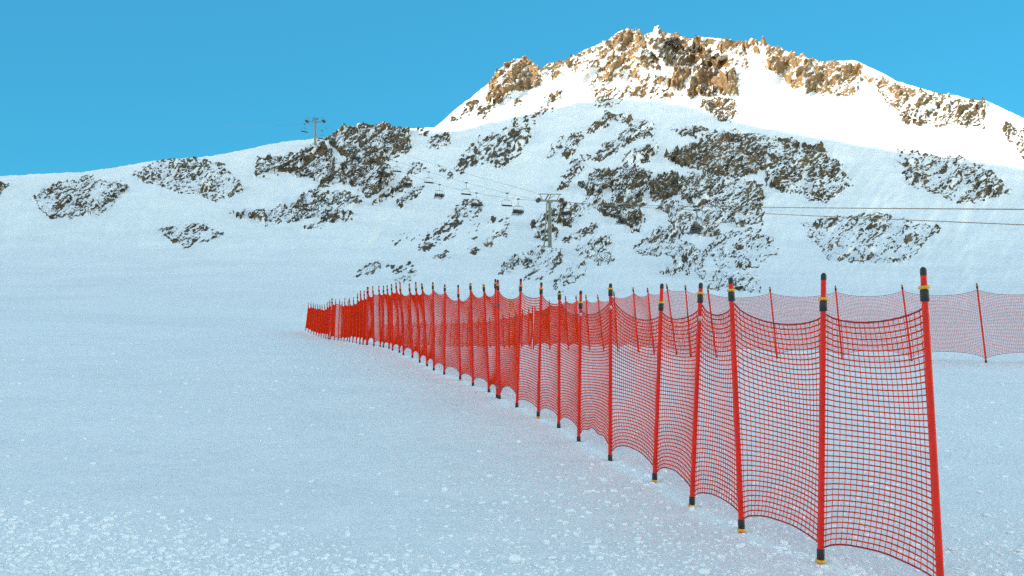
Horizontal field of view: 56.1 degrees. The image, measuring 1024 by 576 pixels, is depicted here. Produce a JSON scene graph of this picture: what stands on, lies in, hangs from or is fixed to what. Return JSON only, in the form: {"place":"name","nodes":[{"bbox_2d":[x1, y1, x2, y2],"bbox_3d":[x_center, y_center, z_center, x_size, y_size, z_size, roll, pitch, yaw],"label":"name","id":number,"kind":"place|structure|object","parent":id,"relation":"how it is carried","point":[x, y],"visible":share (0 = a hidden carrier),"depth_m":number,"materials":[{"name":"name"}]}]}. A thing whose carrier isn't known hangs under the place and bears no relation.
{"place":"outdoors","nodes":[
{"label":"outdoors","id":0,"kind":"place"},
{"bbox_2d":[0,25,1023,347],"bbox_3d":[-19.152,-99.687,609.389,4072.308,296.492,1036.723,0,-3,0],"label":"mountain","id":1,"kind":"structure","parent":0,"point":[282,235],"depth_m":406.43,"materials":[{"name":"white snow"}]},
{"bbox_2d":[305,117,325,145],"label":"lift pylon","id":2,"kind":"object","parent":1,"relation":"on","point":[315,122],"visible":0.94,"depth_m":536.18,"materials":[{"name":"metal"}]},
{"bbox_2d":[535,194,563,247],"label":"lift pylon","id":3,"kind":"object","parent":1,"relation":"on","point":[549,202],"visible":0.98,"depth_m":320.74,"materials":[{"name":"metal"}]},
{"bbox_2d":[307,118,535,192],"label":"signal cable","id":4,"kind":"object","parent":3,"relation":"attached to","point":[433,163],"visible":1,"depth_m":384.12,"materials":[{"name":"metal"}]},
{"bbox_2d":[313,126,534,199],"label":"haul rope","id":5,"kind":"object","parent":3,"relation":"attached to","point":[430,172],"visible":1,"depth_m":383.65,"materials":[{"name":"metal"}]},
{"bbox_2d":[324,127,535,200],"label":"haul rope","id":6,"kind":"object","parent":3,"relation":"attached to","point":[446,186],"visible":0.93,"depth_m":387.19,"materials":[{"name":"metal"}]},
{"bbox_2d":[403,173,411,185],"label":"lift chair","id":7,"kind":"object","parent":6,"relation":"hanging from","point":[409,184],"visible":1,"depth_m":432.59,"materials":[{"name":"metal"}]},
{"bbox_2d":[435,184,444,196],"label":"lift chair","id":8,"kind":"object","parent":6,"relation":"hanging from","point":[440,195],"visible":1,"depth_m":402.97,"materials":[{"name":"metal"}]},
{"bbox_2d":[471,192,481,206],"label":"lift chair","id":9,"kind":"object","parent":6,"relation":"hanging from","point":[474,204],"visible":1,"depth_m":373.49,"materials":[{"name":"metal"}]},
{"bbox_2d":[512,198,523,213],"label":"lift chair","id":10,"kind":"object","parent":6,"relation":"hanging from","point":[518,211],"visible":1,"depth_m":345.30,"materials":[{"name":"metal"}]},
{"bbox_2d":[540,200,1023,224],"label":"haul rope","id":11,"kind":"object","parent":3,"relation":"attached to","point":[827,216],"visible":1,"depth_m":107.79,"materials":[{"name":"metal"}]},
{"bbox_2d":[616,205,624,223],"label":"lift chair","id":12,"kind":"object","parent":11,"relation":"hanging from","point":[620,215],"visible":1,"depth_m":209.45,"materials":[{"name":"metal"}]},
{"bbox_2d":[692,209,701,233],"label":"lift chair","id":13,"kind":"object","parent":11,"relation":"hanging from","point":[696,219],"visible":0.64,"depth_m":159.22,"materials":[{"name":"metal"}]},
{"bbox_2d":[569,202,1023,209],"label":"haul rope","id":14,"kind":"object","parent":3,"relation":"attached to","point":[848,208],"visible":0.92,"depth_m":89.62,"materials":[{"name":"metal"}]},
{"bbox_2d":[561,203,571,214],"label":"lift chair","id":15,"kind":"object","parent":14,"relation":"hanging from","point":[566,213],"visible":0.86,"depth_m":303.83,"materials":[{"name":"metal"}]},
{"bbox_2d":[618,204,626,221],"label":"lift chair","id":16,"kind":"object","parent":14,"relation":"hanging from","point":[623,219],"visible":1,"depth_m":210.59,"materials":[{"name":"metal"}]},
{"bbox_2d":[691,205,702,230],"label":"lift chair","id":17,"kind":"object","parent":14,"relation":"hanging from","point":[698,227],"visible":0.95,"depth_m":150.15,"materials":[{"name":"metal"}]},
{"bbox_2d":[0,320,1023,575],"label":"snow ground","id":18,"kind":"structure","parent":0,"point":[106,404],"depth_m":11.02,"materials":[{"name":"white snow"}]},
{"bbox_2d":[305,299,331,338],"bbox_3d":[-11.698,1.952,58.078,0.471,2.677,20.533,1,-3,-15],"label":"safety fence","id":19,"kind":"object","parent":18,"relation":"on","point":[318,321],"visible":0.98,"depth_m":59.09,"materials":[{"name":"red plastic"}]},
{"bbox_2d":[330,287,367,344],"bbox_3d":[-6.833,1.415,41.051,0.633,2.413,14.871,1,-3,-16],"label":"safety fence","id":20,"kind":"object","parent":18,"relation":"on","point":[354,320],"visible":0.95,"depth_m":43.33,"materials":[{"name":"red plastic"}]},
{"bbox_2d":[381,321,457,345],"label":"safety fence","id":21,"kind":"object","parent":18,"relation":"on","point":[394,325],"visible":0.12,"depth_m":72.92,"materials":[{"name":"red plastic"}]},
{"bbox_2d":[367,279,497,397],"bbox_3d":[-2.627,1.070,25.241,0.328,2.986,17.776,1,-3,-15],"label":"safety fence","id":22,"kind":"object","parent":18,"relation":"on","point":[394,300],"visible":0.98,"depth_m":21.62,"materials":[{"name":"red plastic"}]},
{"bbox_2d":[460,306,532,348],"bbox_3d":[-1.051,2.719,56.055,0.969,2.674,25.449,0,-3,-11],"label":"safety fence","id":23,"kind":"object","parent":18,"relation":"on","point":[508,333],"visible":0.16,"depth_m":50.65,"materials":[{"name":"red plastic"}]},
{"bbox_2d":[0,320,1023,575],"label":"snow clods","id":24,"kind":"object","parent":18,"relation":"on","point":[74,528],"visible":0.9,"depth_m":6.97,"materials":[{"name":"white snow"}]},
{"bbox_2d":[509,554,520,562],"bbox_3d":[0.019,1.869,6.630,0.077,0.060,0.078,2,-3,-39],"label":"snow lump","id":25,"kind":"object","parent":18,"relation":"on","point":[514,558],"visible":1,"depth_m":6.61,"materials":[{"name":"white snow"}]},
{"bbox_2d":[699,568,709,574],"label":"snow lump","id":26,"kind":"object","parent":18,"relation":"on","point":[703,571],"visible":1,"depth_m":6.36,"materials":[{"name":"white snow"}]},
{"bbox_2d":[494,267,943,575],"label":"safety fence","id":27,"kind":"object","parent":18,"relation":"on","point":[562,322],"visible":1,"depth_m":7.65,"materials":[{"name":"red plastic"}]},
{"bbox_2d":[533,283,1023,362],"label":"safety fence","id":28,"kind":"object","parent":18,"relation":"on","point":[576,308],"visible":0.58,"depth_m":26.49,"materials":[{"name":"red plastic"}]},
{"bbox_2d":[0,0,1023,175],"label":"sky","id":29,"kind":"structure","parent":0,"point":[86,85],"materials":[{"name":"blue"}]}
]}

